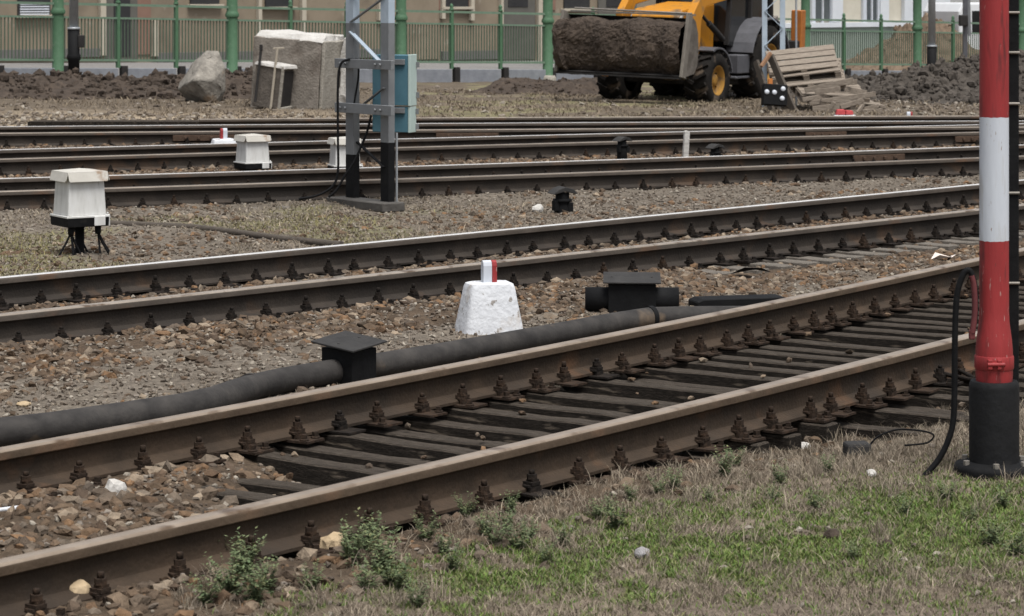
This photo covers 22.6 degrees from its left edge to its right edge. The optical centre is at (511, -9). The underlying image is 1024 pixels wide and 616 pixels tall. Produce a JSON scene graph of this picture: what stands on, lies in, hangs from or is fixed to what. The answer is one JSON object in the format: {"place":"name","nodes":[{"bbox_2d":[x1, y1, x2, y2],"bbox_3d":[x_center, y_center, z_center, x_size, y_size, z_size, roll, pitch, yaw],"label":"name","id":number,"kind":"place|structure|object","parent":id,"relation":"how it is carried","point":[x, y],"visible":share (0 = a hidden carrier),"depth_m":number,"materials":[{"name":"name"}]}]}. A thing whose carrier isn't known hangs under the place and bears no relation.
{"place":"outdoors","nodes":[
{"label":"outdoors","id":0,"kind":"place"},
{"bbox_2d":[0,0,1023,615],"bbox_3d":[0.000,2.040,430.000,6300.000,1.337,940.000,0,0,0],"label":"ground","id":1,"kind":"structure","parent":0,"point":[164,602],"depth_m":13.58,"materials":[{"name":"gravel"}]},
{"bbox_2d":[67,0,84,71],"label":"lamp post","id":2,"kind":"object","parent":1,"relation":"on","point":[76,41],"visible":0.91,"depth_m":49.21,"materials":[{"name":"black metal"}]},
{"bbox_2d":[50,168,109,255],"bbox_3d":[-3.154,1.753,19.098,0.731,0.870,0.444,0,0,-32],"label":"relay box","id":3,"kind":"object","parent":1,"relation":"on","point":[79,201],"visible":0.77,"depth_m":18.99,"materials":[{"name":"white metal"}]},
{"bbox_2d":[70,579,90,593],"bbox_3d":[-1.384,1.898,8.099,0.092,0.078,0.088,0,0,-39],"label":"stone","id":4,"kind":"object","parent":1,"relation":"on","point":[80,586],"visible":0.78,"depth_m":8.08,"materials":[{"name":"stone"}]},
{"bbox_2d":[105,479,126,493],"bbox_3d":[-1.516,1.901,9.784,0.087,0.077,0.068,0,0,-27],"label":"stone","id":5,"kind":"object","parent":1,"relation":"on","point":[114,485],"visible":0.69,"depth_m":9.76,"materials":[{"name":"stone"}]},
{"bbox_2d":[0,66,252,99],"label":"soil heap","id":6,"kind":"object","parent":1,"relation":"on","point":[74,83],"visible":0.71,"depth_m":44.52,"materials":[{"name":"soil"}]},
{"bbox_2d":[176,50,225,102],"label":"boulder","id":7,"kind":"object","parent":1,"relation":"on","point":[203,78],"visible":0.88,"depth_m":43.12,"materials":[{"name":"stone"}]},
{"bbox_2d":[183,568,226,604],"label":"weed","id":8,"kind":"object","parent":1,"relation":"on","point":[204,598],"visible":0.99,"depth_m":8.09,"materials":[{"name":"green plant"}]},
{"bbox_2d":[211,128,235,143],"bbox_3d":[-3.448,1.874,30.601,0.382,0.478,0.303,0,0,-20],"label":"track marker","id":9,"kind":"object","parent":1,"relation":"on","point":[223,138],"visible":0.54,"depth_m":30.57,"materials":[{"name":"white paint"}]},
{"bbox_2d":[0,202,453,275],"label":"yellow grass","id":10,"kind":"structure","parent":1,"relation":"on","point":[209,222],"depth_m":20.51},
{"bbox_2d":[110,220,343,245],"bbox_3d":[-2.264,1.940,20.585,2.746,0.056,0.281,0,0,41],"label":"wooden plank","id":11,"kind":"object","parent":1,"relation":"on","point":[302,240],"visible":0.73,"depth_m":20.50,"materials":[{"name":"brown wood"}]},
{"bbox_2d":[202,546,253,594],"bbox_3d":[-0.900,1.859,8.206,0.145,0.149,0.148,0,0,33],"label":"weed","id":12,"kind":"object","parent":1,"relation":"on","point":[231,586],"visible":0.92,"depth_m":8.20,"materials":[{"name":"green plant"}]},
{"bbox_2d":[225,526,266,575],"bbox_3d":[-0.870,1.837,8.374,0.106,0.173,0.187,0,0,11],"label":"weed","id":13,"kind":"object","parent":1,"relation":"on","point":[251,555],"visible":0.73,"depth_m":8.39,"materials":[{"name":"green plant"}]},
{"bbox_2d":[233,134,271,170],"bbox_3d":[-2.730,1.915,27.591,0.673,0.766,0.409,0,0,-30],"label":"relay box","id":14,"kind":"object","parent":1,"relation":"on","point":[252,151],"visible":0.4,"depth_m":27.49,"materials":[{"name":"white metal"}]},
{"bbox_2d":[232,555,274,605],"bbox_3d":[-0.808,1.871,8.111,0.134,0.166,0.143,0,0,33],"label":"weed","id":15,"kind":"object","parent":1,"relation":"on","point":[255,594],"visible":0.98,"depth_m":8.11,"materials":[{"name":"green plant"}]},
{"bbox_2d":[245,554,279,592],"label":"weed","id":16,"kind":"object","parent":1,"relation":"on","point":[271,580],"visible":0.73,"depth_m":8.26,"materials":[{"name":"green plant"}]},
{"bbox_2d":[252,61,296,108],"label":"concrete pit","id":17,"kind":"object","parent":1,"relation":"on","point":[283,86],"visible":0.9,"depth_m":41.38,"materials":[{"name":"concrete"}]},
{"bbox_2d":[254,44,262,101],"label":"iron bar","id":18,"kind":"object","parent":17,"relation":"in","point":[258,69],"visible":1,"depth_m":41.32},
{"bbox_2d":[269,47,283,108],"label":"shovel","id":19,"kind":"object","parent":1,"relation":"on","point":[274,76],"visible":0.94,"depth_m":41.27,"materials":[{"name":"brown wood"}]},
{"bbox_2d":[250,29,345,109],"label":"concrete block","id":20,"kind":"object","parent":1,"relation":"on","point":[311,56],"depth_m":41.64,"materials":[{"name":"concrete"}]},
{"bbox_2d":[296,558,325,590],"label":"weed","id":21,"kind":"object","parent":1,"relation":"on","point":[307,585],"visible":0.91,"depth_m":8.37,"materials":[{"name":"green plant"}]},
{"bbox_2d":[0,0,655,62],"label":"station building","id":22,"kind":"structure","parent":1,"relation":"on","point":[532,6],"depth_m":67.02,"materials":[{"name":"beige paint"}]},
{"bbox_2d":[16,0,51,17],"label":"window","id":23,"kind":"structure","parent":22,"relation":"in","point":[22,9],"depth_m":62.76,"materials":[{"name":"glass"}]},
{"bbox_2d":[106,0,137,58],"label":"door","id":24,"kind":"structure","parent":22,"relation":"in","point":[125,11],"depth_m":64.39,"materials":[{"name":"grey paint"}]},
{"bbox_2d":[187,0,223,5],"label":"window","id":25,"kind":"structure","parent":22,"relation":"in","point":[192,2],"depth_m":65.95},
{"bbox_2d":[265,0,292,6],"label":"window","id":26,"kind":"structure","parent":22,"relation":"in","point":[268,3],"depth_m":67.40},
{"bbox_2d":[395,0,438,59],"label":"door","id":27,"kind":"structure","parent":22,"relation":"in","point":[417,17],"depth_m":70.48,"materials":[{"name":"beige paint"}]},
{"bbox_2d":[443,0,473,8],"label":"window","id":28,"kind":"structure","parent":22,"relation":"in","point":[458,4],"depth_m":71.26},
{"bbox_2d":[504,0,534,59],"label":"door","id":29,"kind":"structure","parent":22,"relation":"in","point":[528,6],"depth_m":72.66,"materials":[{"name":"grey paint"}]},
{"bbox_2d":[561,0,589,10],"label":"window","id":30,"kind":"structure","parent":22,"relation":"in","point":[568,5],"depth_m":74.01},
{"bbox_2d":[597,0,636,13],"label":"window","id":31,"kind":"structure","parent":22,"relation":"in","point":[608,4],"depth_m":74.84,"materials":[{"name":"glass"}]},
{"bbox_2d":[320,532,343,549],"bbox_3d":[-0.623,1.917,8.862,0.112,0.094,0.085,0,0,-19],"label":"stone","id":32,"kind":"object","parent":1,"relation":"on","point":[332,539],"visible":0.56,"depth_m":8.84,"materials":[{"name":"stone"}]},
{"bbox_2d":[327,136,362,167],"bbox_3d":[-1.740,1.947,27.577,0.673,0.766,0.409,0,0,-18],"label":"relay box","id":33,"kind":"object","parent":1,"relation":"on","point":[332,141],"visible":0.19,"depth_m":27.46,"materials":[{"name":"white metal"}]},
{"bbox_2d":[311,331,386,384],"bbox_3d":[-0.813,1.883,12.772,0.290,0.334,0.250,0,0,40],"label":"junction box","id":34,"kind":"object","parent":1,"relation":"on","point":[353,354],"visible":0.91,"depth_m":12.71,"materials":[{"name":"black metal"}]},
{"bbox_2d":[299,0,404,211],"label":"signal mast","id":35,"kind":"object","parent":1,"relation":"on","point":[352,107],"visible":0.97,"depth_m":23.07,"materials":[{"name":"black metal"}]},
{"bbox_2d":[373,54,418,105],"bbox_3d":[-1.056,0.801,23.180,0.389,0.464,0.202,0,0,18],"label":"control cabinet","id":36,"kind":"object","parent":35,"relation":"attached to","point":[406,92],"visible":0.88,"depth_m":23.09,"materials":[{"name":"blue metal"}]},
{"bbox_2d":[373,106,418,132],"bbox_3d":[-1.058,1.157,23.184,0.389,0.234,0.188,0,0,18],"label":"control cabinet","id":37,"kind":"object","parent":35,"relation":"attached to","point":[405,119],"visible":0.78,"depth_m":23.10,"materials":[{"name":"blue metal"}]},
{"bbox_2d":[338,517,365,565],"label":"weed","id":38,"kind":"object","parent":1,"relation":"on","point":[347,548],"visible":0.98,"depth_m":8.65,"materials":[{"name":"green plant"}]},
{"bbox_2d":[343,507,381,551],"bbox_3d":[-0.516,1.861,8.813,0.141,0.156,0.152,0,0,-6],"label":"weed","id":39,"kind":"object","parent":1,"relation":"on","point":[366,538],"visible":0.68,"depth_m":8.82,"materials":[{"name":"green plant"}]},
{"bbox_2d":[346,555,392,592],"bbox_3d":[-0.478,1.910,8.387,0.152,0.138,0.129,0,0,-43],"label":"weed","id":40,"kind":"object","parent":1,"relation":"on","point":[363,581],"visible":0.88,"depth_m":8.38,"materials":[{"name":"green plant"}]},
{"bbox_2d":[0,306,741,446],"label":"black pipe","id":41,"kind":"object","parent":1,"relation":"on","point":[19,429],"visible":0.7,"depth_m":12.49,"materials":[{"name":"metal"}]},
{"bbox_2d":[362,510,385,543],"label":"weed","id":42,"kind":"object","parent":1,"relation":"on","point":[366,526],"visible":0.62,"depth_m":8.89,"materials":[{"name":"green plant"}]},
{"bbox_2d":[354,522,400,569],"bbox_3d":[-0.455,1.869,8.649,0.167,0.180,0.198,0,0,0],"label":"weed","id":43,"kind":"object","parent":1,"relation":"on","point":[380,556],"visible":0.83,"depth_m":8.63,"materials":[{"name":"green plant"}]},
{"bbox_2d":[365,538,412,584],"bbox_3d":[-0.399,1.891,8.452,0.152,0.156,0.141,0,0,-29],"label":"weed","id":44,"kind":"object","parent":1,"relation":"on","point":[390,579],"visible":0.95,"depth_m":8.45,"materials":[{"name":"green plant"}]},
{"bbox_2d":[395,133,397,200],"bbox_3d":[-1.036,1.660,22.991,0.020,0.780,0.020,0,0,22],"label":"conduit","id":45,"kind":"object","parent":1,"relation":"on","point":[396,166],"visible":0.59,"depth_m":22.98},
{"bbox_2d":[388,553,414,590],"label":"weed","id":46,"kind":"object","parent":1,"relation":"on","point":[400,584],"visible":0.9,"depth_m":8.38,"materials":[{"name":"green plant"}]},
{"bbox_2d":[403,573,430,607],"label":"weed","id":47,"kind":"object","parent":1,"relation":"on","point":[418,599],"visible":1,"depth_m":8.11,"materials":[{"name":"green plant"}]},
{"bbox_2d":[410,510,441,539],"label":"weed","id":48,"kind":"object","parent":1,"relation":"on","point":[424,534],"visible":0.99,"depth_m":9.02,"materials":[{"name":"green plant"}]},
{"bbox_2d":[435,530,453,554],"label":"weed","id":49,"kind":"object","parent":1,"relation":"on","point":[441,543],"visible":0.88,"depth_m":8.89,"materials":[{"name":"green plant"}]},
{"bbox_2d":[442,538,464,571],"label":"weed","id":50,"kind":"object","parent":1,"relation":"on","point":[454,563],"visible":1,"depth_m":8.65,"materials":[{"name":"green plant"}]},
{"bbox_2d":[451,491,478,516],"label":"weed","id":51,"kind":"object","parent":1,"relation":"on","point":[464,511],"visible":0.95,"depth_m":9.38,"materials":[{"name":"green plant"}]},
{"bbox_2d":[471,506,497,535],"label":"weed","id":52,"kind":"object","parent":1,"relation":"on","point":[482,522],"visible":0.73,"depth_m":9.13,"materials":[{"name":"green plant"}]},
{"bbox_2d":[455,260,522,334],"bbox_3d":[-0.130,1.779,14.671,0.382,0.478,0.302,0,0,-18],"label":"track marker","id":53,"kind":"object","parent":1,"relation":"on","point":[488,304],"visible":0.84,"depth_m":14.57,"materials":[{"name":"white paint"}]},
{"bbox_2d":[480,515,511,543],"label":"weed","id":54,"kind":"object","parent":1,"relation":"on","point":[490,537],"visible":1,"depth_m":9.02,"materials":[{"name":"green plant"}]},
{"bbox_2d":[0,248,1023,615],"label":"railway track","id":55,"kind":"structure","parent":1,"relation":"on","point":[594,420],"depth_m":11.20,"materials":[{"name":"metal"}]},
{"bbox_2d":[280,293,978,467],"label":"stones on sleepers","id":56,"kind":"object","parent":55,"relation":"on","point":[522,400],"visible":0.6,"depth_m":12.09},
{"bbox_2d":[0,179,1023,355],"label":"railway track","id":57,"kind":"structure","parent":1,"relation":"on","point":[822,244],"depth_m":17.59,"materials":[{"name":"metal"}]},
{"bbox_2d":[0,187,1023,615],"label":"dry grass","id":58,"kind":"structure","parent":1,"relation":"on","point":[918,437],"depth_m":9.27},
{"bbox_2d":[0,144,1023,212],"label":"railway track","id":59,"kind":"structure","parent":1,"relation":"on","point":[172,189],"depth_m":25.10,"materials":[{"name":"metal"}]},
{"bbox_2d":[0,0,1023,82],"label":"green fence","id":60,"kind":"object","parent":1,"relation":"on","point":[452,73],"visible":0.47,"depth_m":56.51,"materials":[{"name":"metal"}]},
{"bbox_2d":[0,145,1023,615],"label":"gravel chips","id":61,"kind":"object","parent":1,"relation":"on","point":[282,361],"visible":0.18,"depth_m":16.11,"materials":[{"name":"gravel"}]},
{"bbox_2d":[0,123,1023,176],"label":"railway track","id":62,"kind":"structure","parent":1,"relation":"on","point":[114,159],"depth_m":29.75,"materials":[{"name":"metal"}]},
{"bbox_2d":[0,115,1023,147],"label":"railway track","id":63,"kind":"structure","parent":1,"relation":"on","point":[205,131],"depth_m":33.60,"materials":[{"name":"metal"}]},
{"bbox_2d":[0,87,1023,125],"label":"straw tufts","id":64,"kind":"object","parent":1,"relation":"on","point":[744,102],"visible":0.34,"depth_m":41.96,"materials":[{"name":"plant"}]},
{"bbox_2d":[0,142,1023,615],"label":"ballast stones","id":65,"kind":"object","parent":1,"relation":"on","point":[70,512],"visible":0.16,"depth_m":14.31,"materials":[{"name":"gravel"}]},
{"bbox_2d":[0,85,1023,125],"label":"rubble bits","id":66,"kind":"object","parent":1,"relation":"on","point":[22,118],"visible":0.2,"depth_m":40.27,"materials":[{"name":"gravel"}]},
{"bbox_2d":[497,513,541,549],"bbox_3d":[0.034,1.896,8.965,0.152,0.138,0.129,0,0,37],"label":"weed","id":67,"kind":"object","parent":1,"relation":"on","point":[520,542],"visible":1,"depth_m":8.96,"materials":[{"name":"green plant"}]},
{"bbox_2d":[464,77,598,95],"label":"soil heap","id":68,"kind":"object","parent":1,"relation":"on","point":[563,85],"visible":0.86,"depth_m":48.79,"materials":[{"name":"soil"}]},
{"bbox_2d":[538,537,558,561],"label":"weed","id":69,"kind":"object","parent":1,"relation":"on","point":[544,555],"visible":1,"depth_m":8.75,"materials":[{"name":"green plant"}]},
{"bbox_2d":[547,186,576,212],"bbox_3d":[0.444,1.903,22.587,0.224,0.365,0.170,0,0,-20],"label":"cable marker","id":70,"kind":"object","parent":1,"relation":"on","point":[561,200],"visible":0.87,"depth_m":22.53,"materials":[{"name":"black metal"}]},
{"bbox_2d":[164,403,1023,615],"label":"green grass","id":71,"kind":"structure","parent":1,"relation":"on","point":[481,574],"depth_m":8.90,"materials":[{"name":"plant"}]},
{"bbox_2d":[586,496,606,519],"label":"weed","id":72,"kind":"object","parent":1,"relation":"on","point":[596,508],"visible":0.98,"depth_m":9.48,"materials":[{"name":"green plant"}]},
{"bbox_2d":[599,497,629,529],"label":"weed","id":73,"kind":"object","parent":1,"relation":"on","point":[613,524],"visible":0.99,"depth_m":9.33,"materials":[{"name":"green plant"}]},
{"bbox_2d":[612,136,631,158],"bbox_3d":[1.230,1.770,28.600,0.184,0.299,0.139,0,0,-35],"label":"cable marker","id":74,"kind":"object","parent":1,"relation":"on","point":[623,149],"visible":0.92,"depth_m":28.55,"materials":[{"name":"black metal"}]},
{"bbox_2d":[585,272,678,312],"bbox_3d":[0.731,1.897,15.609,0.570,0.347,0.258,0,0,2],"label":"junction box","id":75,"kind":"object","parent":1,"relation":"on","point":[624,291],"visible":0.81,"depth_m":15.53,"materials":[{"name":"black metal"}]},
{"bbox_2d":[554,0,805,101],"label":"backhoe loader","id":76,"kind":"object","parent":1,"relation":"on","point":[720,45],"visible":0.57,"depth_m":46.07,"materials":[{"name":"metal"}]},
{"bbox_2d":[550,17,689,78],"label":"soil load","id":77,"kind":"object","parent":76,"relation":"in","point":[620,44],"visible":0.98,"depth_m":44.41},
{"bbox_2d":[682,130,689,156],"bbox_3d":[1.929,1.748,28.402,0.064,0.410,0.044,3,-1,-17],"label":"white stake","id":78,"kind":"object","parent":1,"relation":"on","point":[686,139],"visible":0.66,"depth_m":28.38,"materials":[{"name":"concrete"}]},
{"bbox_2d":[705,143,724,155],"bbox_3d":[2.269,1.851,28.600,0.184,0.299,0.139,0,0,-35],"label":"cable marker","id":79,"kind":"object","parent":1,"relation":"on","point":[715,149],"visible":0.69,"depth_m":28.55,"materials":[{"name":"black metal"}]},
{"bbox_2d":[712,445,736,475],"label":"weed","id":80,"kind":"object","parent":1,"relation":"on","point":[724,466],"visible":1,"depth_m":10.25,"materials":[{"name":"green plant"}]},
{"bbox_2d":[688,294,784,305],"bbox_3d":[1.394,1.911,15.700,0.600,0.078,0.180,0,0,-14],"label":"pipe","id":81,"kind":"object","parent":1,"relation":"on","point":[733,300],"visible":0.5,"depth_m":15.62,"materials":[{"name":"rubber"}]},
{"bbox_2d":[753,60,774,110],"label":"plank","id":82,"kind":"object","parent":1,"relation":"on","point":[759,73],"visible":0.64,"depth_m":41.87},
{"bbox_2d":[762,0,784,106],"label":"lattice mast","id":83,"kind":"object","parent":1,"relation":"on","point":[764,26],"visible":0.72,"depth_m":43.17,"materials":[{"name":"metal"}]},
{"bbox_2d":[761,78,787,106],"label":"signal lamp unit","id":84,"kind":"object","parent":1,"relation":"on","point":[772,94],"visible":1,"depth_m":41.15,"materials":[{"name":"black metal"}]},
{"bbox_2d":[769,460,787,484],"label":"weed","id":85,"kind":"object","parent":1,"relation":"on","point":[777,476],"visible":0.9,"depth_m":10.08,"materials":[{"name":"green plant"}]},
{"bbox_2d":[768,54,796,110],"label":"plank","id":86,"kind":"object","parent":1,"relation":"on","point":[776,70],"visible":0.76,"depth_m":41.77,"materials":[{"name":"wood"}]},
{"bbox_2d":[806,484,829,510],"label":"weed","id":87,"kind":"object","parent":1,"relation":"on","point":[813,502],"visible":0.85,"depth_m":9.62,"materials":[{"name":"green plant"}]},
{"bbox_2d":[807,95,885,109],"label":"wooden pallet","id":88,"kind":"object","parent":1,"relation":"on","point":[865,103],"visible":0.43,"depth_m":41.74,"materials":[{"name":"brown wood"}]},
{"bbox_2d":[790,83,869,105],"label":"wooden pallet","id":89,"kind":"object","parent":88,"relation":"on","point":[799,92],"visible":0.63,"depth_m":41.94,"materials":[{"name":"brown wood"}]},
{"bbox_2d":[776,69,845,88],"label":"wooden pallet","id":90,"kind":"object","parent":89,"relation":"on","point":[820,78],"visible":0.46,"depth_m":42.31,"materials":[{"name":"brown wood"}]},
{"bbox_2d":[771,58,841,83],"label":"wooden pallet","id":91,"kind":"object","parent":90,"relation":"on","point":[808,73],"visible":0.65,"depth_m":42.35,"materials":[{"name":"brown wood"}]},
{"bbox_2d":[765,44,838,77],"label":"wooden pallet","id":92,"kind":"object","parent":91,"relation":"on","point":[803,61],"visible":0.83,"depth_m":42.70,"materials":[{"name":"brown wood"}]},
{"bbox_2d":[804,78,853,92],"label":"plank","id":93,"kind":"object","parent":89,"relation":"on","point":[831,84],"visible":1,"depth_m":41.68,"materials":[{"name":"brown wood"}]},
{"bbox_2d":[809,91,875,105],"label":"plank","id":94,"kind":"object","parent":88,"relation":"on","point":[850,97],"visible":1,"depth_m":41.54,"materials":[{"name":"brown wood"}]},
{"bbox_2d":[773,0,949,57],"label":"white building","id":95,"kind":"structure","parent":1,"relation":"on","point":[899,10],"depth_m":87.36,"materials":[{"name":"beige paint"}]},
{"bbox_2d":[810,0,833,22],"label":"window","id":96,"kind":"structure","parent":95,"relation":"in","point":[819,9],"depth_m":86.33,"materials":[{"name":"white glass"}]},
{"bbox_2d":[861,0,879,19],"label":"window","id":97,"kind":"structure","parent":95,"relation":"in","point":[870,9],"depth_m":87.89,"materials":[{"name":"white glass"}]},
{"bbox_2d":[727,49,1023,106],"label":"soil heap","id":98,"kind":"object","parent":1,"relation":"on","point":[944,82],"visible":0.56,"depth_m":47.34,"materials":[{"name":"soil"}]},
{"bbox_2d":[842,428,934,456],"bbox_3d":[1.589,1.909,10.804,0.383,0.137,0.103,0,0,0],"label":"cable","id":99,"kind":"object","parent":1,"relation":"on","point":[849,446],"visible":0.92,"depth_m":10.78,"materials":[{"name":"rubber"}]},
{"bbox_2d":[892,491,915,516],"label":"weed","id":100,"kind":"object","parent":1,"relation":"on","point":[905,506],"visible":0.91,"depth_m":9.49,"materials":[{"name":"green plant"}]},
{"bbox_2d":[846,12,977,70],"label":"soil heap","id":101,"kind":"object","parent":1,"relation":"on","point":[943,27],"visible":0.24,"depth_m":71.11,"materials":[{"name":"soil"}]},
{"bbox_2d":[926,0,936,64],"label":"lamp post","id":102,"kind":"object","parent":1,"relation":"on","point":[932,52],"visible":0.52,"depth_m":62.42,"materials":[{"name":"black metal"}]},
{"bbox_2d":[923,2,978,48],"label":"white van","id":103,"kind":"object","parent":1,"relation":"on","point":[946,11],"visible":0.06,"depth_m":72.42,"materials":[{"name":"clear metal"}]},
{"bbox_2d":[958,0,970,57],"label":"signal post","id":104,"kind":"object","parent":1,"relation":"on","point":[964,20],"visible":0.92,"depth_m":65.94,"materials":[{"name":"metal"}]},
{"bbox_2d":[954,0,1023,481],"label":"striped pole","id":105,"kind":"object","parent":1,"relation":"on","point":[994,393],"visible":0.98,"depth_m":10.34,"materials":[{"name":"metal"}]},
{"bbox_2d":[922,267,978,476],"bbox_3d":[1.755,1.554,10.339,0.259,0.881,0.029,0,0,0],"label":"power cable","id":106,"kind":"object","parent":105,"relation":"attached to","point":[931,468],"visible":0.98,"depth_m":10.33,"materials":[{"name":"black rubber"}]},
{"bbox_2d":[974,513,1007,546],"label":"weed","id":107,"kind":"object","parent":1,"relation":"on","point":[990,540],"visible":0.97,"depth_m":9.02,"materials":[{"name":"green plant"}]},
{"bbox_2d":[989,483,1013,507],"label":"weed","id":108,"kind":"object","parent":1,"relation":"on","point":[1003,501],"visible":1,"depth_m":9.61,"materials":[{"name":"green plant"}]},
{"bbox_2d":[995,523,1023,557],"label":"weed","id":109,"kind":"object","parent":1,"relation":"on","point":[1016,550],"visible":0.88,"depth_m":8.88,"materials":[{"name":"green plant"}]},
{"bbox_2d":[1009,0,1019,382],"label":"black post","id":110,"kind":"object","parent":1,"relation":"on","point":[1014,104],"visible":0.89,"depth_m":10.43,"materials":[{"name":"metal"}]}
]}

